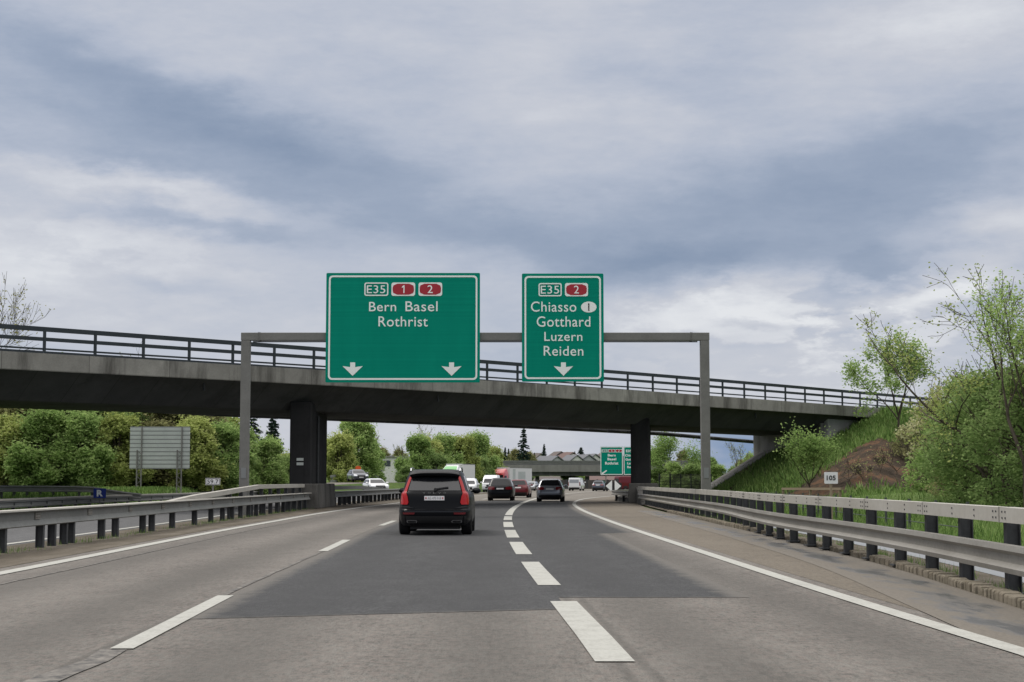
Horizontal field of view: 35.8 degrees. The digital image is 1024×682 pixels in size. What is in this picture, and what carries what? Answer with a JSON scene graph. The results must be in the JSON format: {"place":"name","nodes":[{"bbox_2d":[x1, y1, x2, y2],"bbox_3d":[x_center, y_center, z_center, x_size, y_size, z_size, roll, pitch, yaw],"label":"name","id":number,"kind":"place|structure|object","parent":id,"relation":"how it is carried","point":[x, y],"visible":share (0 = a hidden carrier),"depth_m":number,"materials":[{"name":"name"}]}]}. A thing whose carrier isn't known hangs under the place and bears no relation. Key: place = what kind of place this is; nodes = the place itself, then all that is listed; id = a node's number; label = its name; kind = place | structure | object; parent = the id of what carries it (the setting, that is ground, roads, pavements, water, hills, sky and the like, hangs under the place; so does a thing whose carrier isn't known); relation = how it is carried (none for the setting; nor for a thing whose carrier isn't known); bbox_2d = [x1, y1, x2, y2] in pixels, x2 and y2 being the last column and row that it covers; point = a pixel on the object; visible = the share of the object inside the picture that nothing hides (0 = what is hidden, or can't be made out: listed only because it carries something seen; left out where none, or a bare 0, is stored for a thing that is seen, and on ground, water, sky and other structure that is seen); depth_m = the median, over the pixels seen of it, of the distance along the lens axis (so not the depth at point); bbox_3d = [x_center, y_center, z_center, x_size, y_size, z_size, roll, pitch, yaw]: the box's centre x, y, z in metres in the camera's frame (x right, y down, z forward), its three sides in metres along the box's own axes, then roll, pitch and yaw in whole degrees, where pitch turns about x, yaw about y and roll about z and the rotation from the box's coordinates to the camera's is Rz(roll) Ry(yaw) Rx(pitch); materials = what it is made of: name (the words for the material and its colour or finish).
{"place":"outdoors","nodes":[
{"label":"outdoors","id":0,"kind":"place"},
{"bbox_2d":[7,492,483,545],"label":"opposite road","id":1,"kind":"structure","parent":0,"point":[20,534],"depth_m":50.07,"materials":[{"name":"asphalt"}]},
{"bbox_2d":[362,478,388,489],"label":"saloon car","id":2,"kind":"object","parent":1,"relation":"on","point":[375,482],"visible":0.6,"depth_m":148.40,"materials":[{"name":"white paint"}]},
{"bbox_2d":[444,464,474,477],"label":"lorry","id":3,"kind":"object","parent":1,"relation":"on","point":[468,470],"visible":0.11,"depth_m":230.69,"materials":[{"name":"white paint"}]},
{"bbox_2d":[495,467,531,481],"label":"lorry","id":4,"kind":"object","parent":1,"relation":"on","point":[517,473],"visible":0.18,"depth_m":283.11,"materials":[{"name":"red paint"}]},
{"bbox_2d":[536,479,613,488],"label":"noise wall","id":5,"kind":"structure","parent":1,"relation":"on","point":[588,484],"depth_m":296.84,"materials":[{"name":"metal"}]},
{"bbox_2d":[334,482,405,484],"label":"slip road","id":6,"kind":"structure","parent":0,"point":[362,483],"depth_m":174.75,"materials":[{"name":"asphalt"}]},
{"bbox_2d":[347,469,367,480],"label":"saloon car","id":7,"kind":"object","parent":6,"relation":"on","point":[357,474],"visible":0.98,"depth_m":180.03,"materials":[{"name":"grey paint"}]},
{"bbox_2d":[335,483,482,491],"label":"slip road bank","id":8,"kind":"structure","parent":0,"point":[396,485],"depth_m":179.37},
{"bbox_2d":[0,489,1023,681],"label":"road","id":9,"kind":"structure","parent":0,"point":[770,629],"depth_m":14.23,"materials":[{"name":"asphalt"}]},
{"bbox_2d":[23,649,126,681],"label":"road seam","id":10,"kind":"object","parent":9,"relation":"on","point":[100,656],"visible":1,"depth_m":11.49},
{"bbox_2d":[111,595,232,647],"bbox_3d":[-3.271,2.746,15.771,0.193,0.001,6.012,0,-5,-2],"label":"lane marking","id":11,"kind":"object","parent":9,"relation":"on","point":[151,633],"visible":1,"depth_m":14.97,"materials":[{"name":"white paint"}]},
{"bbox_2d":[1,512,342,583],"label":"road seam","id":12,"kind":"object","parent":9,"relation":"on","point":[138,554],"visible":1,"depth_m":28.14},
{"bbox_2d":[222,551,322,594],"bbox_3d":[-3.568,3.545,24.735,0.115,0.001,11.804,0,-5,-1],"label":"road seam","id":13,"kind":"object","parent":9,"relation":"on","point":[244,585],"visible":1,"depth_m":22.51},
{"bbox_2d":[0,489,585,574],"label":"edge line","id":14,"kind":"object","parent":9,"relation":"on","point":[67,560],"visible":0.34,"depth_m":32.35,"materials":[{"name":"white paint"}]},
{"bbox_2d":[190,501,560,618],"bbox_3d":[-1.442,6.990,63.504,5.138,0.001,96.253,0,-5,0],"label":"road patch","id":15,"kind":"object","parent":9,"relation":"on","point":[389,568],"visible":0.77,"depth_m":21.87,"materials":[{"name":"asphalt"}]},
{"bbox_2d":[399,467,480,533],"bbox_3d":[-1.955,4.226,42.195,2.232,1.746,4.828,0,-5,0],"label":"suv","id":16,"kind":"object","parent":15,"relation":"on","point":[436,498],"visible":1,"depth_m":39.98,"materials":[{"name":"black paint"}]},
{"bbox_2d":[510,542,531,553],"bbox_3d":[0.155,4.221,32.386,0.304,0.001,6.009,0,-5,-1],"label":"lane marking","id":17,"kind":"object","parent":15,"relation":"on","point":[519,547],"visible":1,"depth_m":31.86,"materials":[{"name":"white paint"}]},
{"bbox_2d":[522,562,560,584],"bbox_3d":[0.394,3.443,23.620,0.303,0.001,6.012,0,-5,-2],"label":"lane marking","id":18,"kind":"object","parent":15,"relation":"on","point":[539,573],"visible":1,"depth_m":22.94,"materials":[{"name":"white paint"}]},
{"bbox_2d":[535,479,566,501],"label":"hatchback","id":19,"kind":"object","parent":9,"relation":"on","point":[550,489],"visible":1,"depth_m":105.69,"materials":[{"name":"grey paint"}]},
{"bbox_2d":[550,601,633,660],"bbox_3d":[0.680,2.664,14.855,0.307,0.001,6.013,0,-5,-2],"label":"lane marking","id":20,"kind":"object","parent":9,"relation":"on","point":[598,640],"visible":1,"depth_m":13.94,"materials":[{"name":"white paint"}]},
{"bbox_2d":[507,501,747,596],"bbox_3d":[1.739,7.121,64.981,3.853,0.001,93.360,0,-5,1],"label":"road patch","id":21,"kind":"object","parent":9,"relation":"on","point":[574,551],"visible":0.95,"depth_m":27.14,"materials":[{"name":"asphalt"}]},
{"bbox_2d":[572,495,1023,655],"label":"edge line","id":22,"kind":"object","parent":9,"relation":"on","point":[1009,647],"visible":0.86,"depth_m":17.63,"materials":[{"name":"white paint"}]},
{"bbox_2d":[0,0,1023,473],"label":"sky","id":23,"kind":"structure","parent":0,"point":[759,177],"materials":[{"name":"grey"}]},
{"bbox_2d":[3,411,1023,567],"bbox_3d":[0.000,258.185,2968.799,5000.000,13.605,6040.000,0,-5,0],"label":"ground","id":24,"kind":"structure","parent":0,"point":[890,474],"depth_m":99.53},
{"bbox_2d":[0,408,36,417],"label":"leafy tree","id":25,"kind":"object","parent":24,"relation":"on","point":[9,411],"visible":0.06,"depth_m":113.01,"materials":[{"name":"green plant"}]},
{"bbox_2d":[0,411,38,485],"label":"leafy tree","id":26,"kind":"object","parent":24,"relation":"on","point":[9,430],"visible":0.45,"depth_m":109.51,"materials":[{"name":"green plant"}]},
{"bbox_2d":[0,273,50,349],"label":"bare tree","id":27,"kind":"object","parent":24,"relation":"on","point":[11,306],"visible":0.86,"depth_m":113.03,"materials":[{"name":"brown plant"}]},
{"bbox_2d":[0,409,77,485],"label":"leafy tree","id":28,"kind":"object","parent":24,"relation":"on","point":[35,464],"visible":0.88,"depth_m":108.25,"materials":[{"name":"green plant"}]},
{"bbox_2d":[3,409,102,485],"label":"leafy tree","id":29,"kind":"object","parent":24,"relation":"on","point":[62,431],"visible":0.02,"depth_m":111.31,"materials":[{"name":"green plant"}]},
{"bbox_2d":[0,485,141,498],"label":"guard rail","id":30,"kind":"object","parent":24,"relation":"on","point":[40,489],"visible":0.68,"depth_m":81.21,"materials":[{"name":"metal"}]},
{"bbox_2d":[50,410,121,486],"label":"leafy tree","id":31,"kind":"object","parent":24,"relation":"on","point":[84,467],"visible":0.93,"depth_m":108.64,"materials":[{"name":"green plant"}]},
{"bbox_2d":[29,410,153,486],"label":"leafy tree","id":32,"kind":"object","parent":24,"relation":"on","point":[131,413],"visible":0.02,"depth_m":114.15,"materials":[{"name":"green plant"}]},
{"bbox_2d":[83,411,160,487],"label":"leafy tree","id":33,"kind":"object","parent":24,"relation":"on","point":[117,425],"visible":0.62,"depth_m":111.02,"materials":[{"name":"green plant"}]},
{"bbox_2d":[0,491,258,509],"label":"guard rail","id":34,"kind":"object","parent":24,"relation":"on","point":[29,503],"visible":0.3,"depth_m":78.72,"materials":[{"name":"metal"}]},
{"bbox_2d":[129,427,189,492],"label":"slatted panel sign","id":35,"kind":"object","parent":24,"relation":"on","point":[159,447],"visible":0.86,"depth_m":103.75,"materials":[{"name":"metal"}]},
{"bbox_2d":[136,412,236,486],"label":"leafy tree","id":36,"kind":"object","parent":24,"relation":"on","point":[161,420],"visible":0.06,"depth_m":115.72,"materials":[{"name":"green plant"}]},
{"bbox_2d":[161,414,235,490],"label":"leafy tree","id":37,"kind":"object","parent":24,"relation":"on","point":[203,442],"visible":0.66,"depth_m":111.61,"materials":[{"name":"green plant"}]},
{"bbox_2d":[186,417,262,496],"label":"leafy tree","id":38,"kind":"object","parent":24,"relation":"on","point":[227,434],"visible":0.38,"depth_m":113.94,"materials":[{"name":"green plant"}]},
{"bbox_2d":[234,423,268,484],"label":"leafy tree","id":39,"kind":"object","parent":24,"relation":"on","point":[257,481],"visible":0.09,"depth_m":123.28,"materials":[{"name":"green plant"}]},
{"bbox_2d":[253,430,289,494],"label":"leafy tree","id":40,"kind":"object","parent":24,"relation":"on","point":[274,471],"visible":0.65,"depth_m":124.91,"materials":[{"name":"green plant"}]},
{"bbox_2d":[266,419,284,462],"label":"spruce tree","id":41,"kind":"object","parent":24,"relation":"on","point":[272,426],"visible":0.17,"depth_m":224.54,"materials":[{"name":"green plant"}]},
{"bbox_2d":[0,489,568,567],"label":"median","id":42,"kind":"object","parent":24,"relation":"on","point":[34,554],"visible":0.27,"depth_m":38.25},
{"bbox_2d":[0,493,310,552],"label":"guard rail","id":43,"kind":"object","parent":42,"relation":"on","point":[67,518],"visible":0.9,"depth_m":38.84,"materials":[{"name":"metal"}]},
{"bbox_2d":[166,484,304,518],"bbox_3d":[-10.186,6.359,62.181,0.180,1.430,33.002,0,-5,-1],"label":"guard rail","id":44,"kind":"object","parent":42,"relation":"on","point":[240,490],"visible":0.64,"depth_m":61.80,"materials":[{"name":"metal"}]},
{"bbox_2d":[335,486,398,503],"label":"guard rail","id":45,"kind":"object","parent":42,"relation":"on","point":[355,487],"visible":0.15,"depth_m":102.34,"materials":[{"name":"metal"}]},
{"bbox_2d":[335,489,400,504],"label":"guard rail","id":46,"kind":"object","parent":42,"relation":"on","point":[364,494],"visible":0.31,"depth_m":102.41,"materials":[{"name":"metal"}]},
{"bbox_2d":[234,332,711,514],"bbox_3d":[-1.498,3.306,64.310,19.389,7.489,0.700,0,-5,0],"label":"sign gantry","id":47,"kind":"object","parent":42,"relation":"on","point":[245,388],"visible":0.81,"depth_m":64.37,"materials":[{"name":"metal"}]},
{"bbox_2d":[325,273,479,382],"bbox_3d":[-4.429,-0.542,64.358,6.255,4.468,0.194,0,-5,0],"label":"direction sign","id":48,"kind":"object","parent":47,"relation":"attached to","point":[402,327],"visible":1,"depth_m":64.30,"materials":[{"name":"green"}]},
{"bbox_2d":[522,274,603,381],"bbox_3d":[2.063,-0.546,64.359,3.321,4.411,0.194,0,-5,0],"label":"direction sign","id":49,"kind":"object","parent":47,"relation":"attached to","point":[562,327],"visible":1,"depth_m":64.30,"materials":[{"name":"green"}]},
{"bbox_2d":[326,428,361,482],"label":"leafy tree","id":50,"kind":"object","parent":24,"relation":"on","point":[341,462],"visible":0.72,"depth_m":203.51,"materials":[{"name":"green plant"}]},
{"bbox_2d":[328,421,385,482],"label":"leafy tree","id":51,"kind":"object","parent":24,"relation":"on","point":[369,454],"visible":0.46,"depth_m":210.61,"materials":[{"name":"green plant"}]},
{"bbox_2d":[361,439,388,481],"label":"leafy tree","id":52,"kind":"object","parent":24,"relation":"on","point":[382,477],"visible":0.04,"depth_m":220.45,"materials":[{"name":"green plant"}]},
{"bbox_2d":[382,456,409,481],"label":"flat building","id":53,"kind":"structure","parent":24,"relation":"on","point":[389,474],"depth_m":325.92,"materials":[{"name":"grey"}]},
{"bbox_2d":[393,463,415,481],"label":"leafy tree","id":54,"kind":"object","parent":24,"relation":"on","point":[404,470],"visible":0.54,"depth_m":238.61,"materials":[{"name":"green plant"}]},
{"bbox_2d":[391,428,443,475],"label":"leafy tree","id":55,"kind":"object","parent":24,"relation":"on","point":[417,444],"visible":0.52,"depth_m":248.27,"materials":[{"name":"green plant"}]},
{"bbox_2d":[408,431,448,463],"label":"leafy tree","id":56,"kind":"object","parent":24,"relation":"on","point":[438,445],"visible":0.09,"depth_m":260.79,"materials":[{"name":"green plant"}]},
{"bbox_2d":[425,451,456,468],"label":"leafy tree","id":57,"kind":"object","parent":24,"relation":"on","point":[440,461],"visible":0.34,"depth_m":248.78,"materials":[{"name":"green plant"}]},
{"bbox_2d":[429,428,465,463],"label":"leafy tree","id":58,"kind":"object","parent":24,"relation":"on","point":[447,443],"visible":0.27,"depth_m":266.80,"materials":[{"name":"green plant"}]},
{"bbox_2d":[0,324,934,508],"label":"overpass bridge","id":59,"kind":"structure","parent":24,"relation":"on","point":[309,402],"depth_m":83.29,"materials":[{"name":"concrete"}]},
{"bbox_2d":[144,412,752,443],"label":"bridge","id":60,"kind":"structure","parent":59,"relation":"hanging from","point":[594,430],"depth_m":109.81,"materials":[{"name":"concrete"}]},
{"bbox_2d":[450,433,484,481],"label":"leafy tree","id":61,"kind":"object","parent":24,"relation":"on","point":[468,447],"visible":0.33,"depth_m":273.38,"materials":[{"name":"green plant"}]},
{"bbox_2d":[464,429,504,468],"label":"leafy tree","id":62,"kind":"object","parent":24,"relation":"on","point":[482,445],"visible":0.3,"depth_m":283.18,"materials":[{"name":"green plant"}]},
{"bbox_2d":[475,454,497,483],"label":"leafy tree","id":63,"kind":"object","parent":24,"relation":"on","point":[484,462],"visible":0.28,"depth_m":278.33,"materials":[{"name":"green plant"}]},
{"bbox_2d":[477,444,507,467],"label":"leafy tree","id":64,"kind":"object","parent":24,"relation":"on","point":[497,452],"visible":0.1,"depth_m":298.46,"materials":[{"name":"green plant"}]},
{"bbox_2d":[0,405,1023,593],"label":"grass","id":65,"kind":"structure","parent":24,"relation":"on","point":[781,470],"depth_m":102.74,"materials":[{"name":"plant"}]},
{"bbox_2d":[516,429,534,479],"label":"spruce tree","id":66,"kind":"object","parent":24,"relation":"on","point":[522,456],"visible":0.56,"depth_m":438.81,"materials":[{"name":"green plant"}]},
{"bbox_2d":[502,461,696,481],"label":"overpass","id":67,"kind":"object","parent":24,"relation":"on","point":[586,469],"visible":0.34,"depth_m":388.90,"materials":[{"name":"concrete"}]},
{"bbox_2d":[611,489,628,501],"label":"guard rail","id":68,"kind":"object","parent":24,"relation":"on","point":[623,496],"visible":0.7,"depth_m":107.81,"materials":[{"name":"metal"}]},
{"bbox_2d":[651,467,667,483],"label":"leafy tree","id":69,"kind":"object","parent":24,"relation":"on","point":[655,477],"visible":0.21,"depth_m":148.99,"materials":[{"name":"green plant"}]},
{"bbox_2d":[657,459,681,487],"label":"leafy tree","id":70,"kind":"object","parent":24,"relation":"on","point":[674,467],"visible":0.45,"depth_m":145.07,"materials":[{"name":"green plant"}]},
{"bbox_2d":[651,431,718,478],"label":"young tree","id":71,"kind":"object","parent":24,"relation":"on","point":[657,455],"visible":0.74,"depth_m":148.60,"materials":[{"name":"green plant"}]},
{"bbox_2d":[659,474,711,488],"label":"fence","id":72,"kind":"object","parent":24,"relation":"on","point":[679,479],"visible":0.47,"depth_m":119.89,"materials":[{"name":"grey metal"}]},
{"bbox_2d":[673,462,712,488],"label":"leafy tree","id":73,"kind":"object","parent":24,"relation":"on","point":[692,468],"visible":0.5,"depth_m":144.00,"materials":[{"name":"green plant"}]},
{"bbox_2d":[711,463,726,481],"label":"leafy tree","id":74,"kind":"object","parent":24,"relation":"on","point":[716,472],"visible":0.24,"depth_m":149.20,"materials":[{"name":"green plant"}]},
{"bbox_2d":[726,442,753,466],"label":"bare tree","id":75,"kind":"object","parent":24,"relation":"on","point":[740,459],"visible":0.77,"depth_m":144.53,"materials":[{"name":"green plant"}]},
{"bbox_2d":[711,450,772,488],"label":"paved slope","id":76,"kind":"structure","parent":24,"relation":"on","point":[730,473],"depth_m":119.76,"materials":[{"name":"concrete"}]},
{"bbox_2d":[772,416,845,487],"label":"leafy bush","id":77,"kind":"object","parent":24,"relation":"on","point":[809,450],"visible":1,"depth_m":97.85,"materials":[{"name":"green plant"}]},
{"bbox_2d":[782,488,842,512],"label":"timber rail","id":78,"kind":"object","parent":24,"relation":"on","point":[811,489],"visible":0.52,"depth_m":68.48,"materials":[{"name":"brown"}]},
{"bbox_2d":[824,472,837,518],"bbox_3d":[8.633,4.360,42.816,0.364,1.628,0.083,0,-5,0],"label":"number plate sign","id":79,"kind":"object","parent":24,"relation":"on","point":[830,478],"visible":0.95,"depth_m":42.84,"materials":[{"name":"white"}]},
{"bbox_2d":[646,505,1023,590],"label":"verge","id":80,"kind":"structure","parent":24,"relation":"on","point":[987,577],"depth_m":24.73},
{"bbox_2d":[638,486,1023,593],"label":"guard rail","id":81,"kind":"object","parent":80,"relation":"on","point":[966,550],"visible":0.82,"depth_m":25.74,"materials":[{"name":"metal"}]},
{"bbox_2d":[773,526,1023,582],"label":"drainage channel","id":82,"kind":"object","parent":80,"relation":"on","point":[993,572],"visible":0.21,"depth_m":26.68,"materials":[{"name":"grey concrete"}]},
{"bbox_2d":[667,510,1023,608],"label":"kerb","id":83,"kind":"structure","parent":24,"relation":"on","point":[1002,595],"depth_m":22.73,"materials":[{"name":"concrete"}]},
{"bbox_2d":[758,491,968,527],"bbox_3d":[11.605,6.231,59.664,0.186,0.950,48.097,0,-5,3],"label":"wire fence","id":84,"kind":"object","parent":24,"relation":"on","point":[886,518],"visible":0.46,"depth_m":49.03,"materials":[{"name":"grey"}]},
{"bbox_2d":[867,441,912,470],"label":"bare shrub","id":85,"kind":"object","parent":24,"relation":"on","point":[892,466],"visible":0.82,"depth_m":98.55,"materials":[{"name":"brown plant"}]},
{"bbox_2d":[841,326,939,430],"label":"young tree","id":86,"kind":"object","parent":24,"relation":"on","point":[853,375],"visible":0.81,"depth_m":111.53,"materials":[{"name":"green plant"}]},
{"bbox_2d":[889,425,925,458],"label":"leafy bush","id":87,"kind":"object","parent":24,"relation":"on","point":[895,444],"visible":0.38,"depth_m":103.61,"materials":[{"name":"green plant"}]},
{"bbox_2d":[896,458,936,492],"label":"leafy bush","id":88,"kind":"object","parent":24,"relation":"on","point":[918,485],"visible":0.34,"depth_m":89.83,"materials":[{"name":"green plant"}]},
{"bbox_2d":[895,380,948,459],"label":"flowering bush","id":89,"kind":"object","parent":24,"relation":"on","point":[915,423],"visible":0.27,"depth_m":79.92,"materials":[{"name":"green plant"}]},
{"bbox_2d":[850,262,1023,504],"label":"open tree","id":90,"kind":"object","parent":24,"relation":"on","point":[931,412],"visible":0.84,"depth_m":53.27,"materials":[{"name":"green plant"}]},
{"bbox_2d":[909,365,996,495],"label":"leafy bush","id":91,"kind":"object","parent":24,"relation":"on","point":[935,484],"visible":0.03,"depth_m":65.91,"materials":[{"name":"green plant"}]},
{"bbox_2d":[905,377,1001,498],"bbox_3d":[17.982,3.833,61.819,4.795,5.298,4.573,1,-5,-15],"label":"leafy bush","id":92,"kind":"object","parent":24,"relation":"on","point":[918,458],"visible":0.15,"depth_m":61.62,"materials":[{"name":"green plant"}]},
{"bbox_2d":[910,349,1023,501],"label":"leafy bush","id":93,"kind":"object","parent":24,"relation":"on","point":[978,400],"visible":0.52,"depth_m":57.40,"materials":[{"name":"green plant"}]},
{"bbox_2d":[954,355,1023,505],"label":"leafy bush","id":94,"kind":"object","parent":24,"relation":"on","point":[1011,460],"visible":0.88,"depth_m":51.90,"materials":[{"name":"green plant"}]},
{"bbox_2d":[961,267,1023,506],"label":"open tree","id":95,"kind":"object","parent":24,"relation":"on","point":[997,313],"visible":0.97,"depth_m":50.22,"materials":[{"name":"green plant"}]},
{"bbox_2d":[474,489,610,500],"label":"road","id":96,"kind":"structure","parent":0,"point":[517,498],"depth_m":134.85,"materials":[{"name":"asphalt"}]},
{"bbox_2d":[486,478,517,500],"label":"car","id":97,"kind":"object","parent":96,"relation":"on","point":[501,488],"visible":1,"depth_m":111.68,"materials":[{"name":"black paint"}]},
{"bbox_2d":[511,479,532,497],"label":"hatchback","id":98,"kind":"object","parent":96,"relation":"on","point":[523,488],"visible":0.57,"depth_m":132.72,"materials":[{"name":"red paint"}]},
{"bbox_2d":[568,478,585,490],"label":"panel van","id":99,"kind":"object","parent":96,"relation":"on","point":[576,484],"visible":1,"depth_m":235.16,"materials":[{"name":"white paint"}]},
{"bbox_2d":[567,491,618,495],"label":"exit road","id":100,"kind":"structure","parent":0,"point":[605,493],"depth_m":166.78,"materials":[{"name":"asphalt"}]},
{"bbox_2d":[600,447,630,481],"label":"direction sign","id":101,"kind":"object","parent":100,"relation":"on","point":[614,461],"visible":0.78,"depth_m":249.30,"materials":[{"name":"green"}]},
{"bbox_2d":[614,476,630,489],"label":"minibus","id":102,"kind":"object","parent":100,"relation":"on","point":[625,481],"visible":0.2,"depth_m":213.66,"materials":[{"name":"red paint"}]},
{"bbox_2d":[579,496,1023,611],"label":"road shoulder","id":103,"kind":"object","parent":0,"point":[620,511],"visible":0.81,"depth_m":34.07},
{"bbox_2d":[638,511,1023,656],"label":"gutter","id":104,"kind":"object","parent":103,"relation":"on","point":[971,612],"visible":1,"depth_m":19.97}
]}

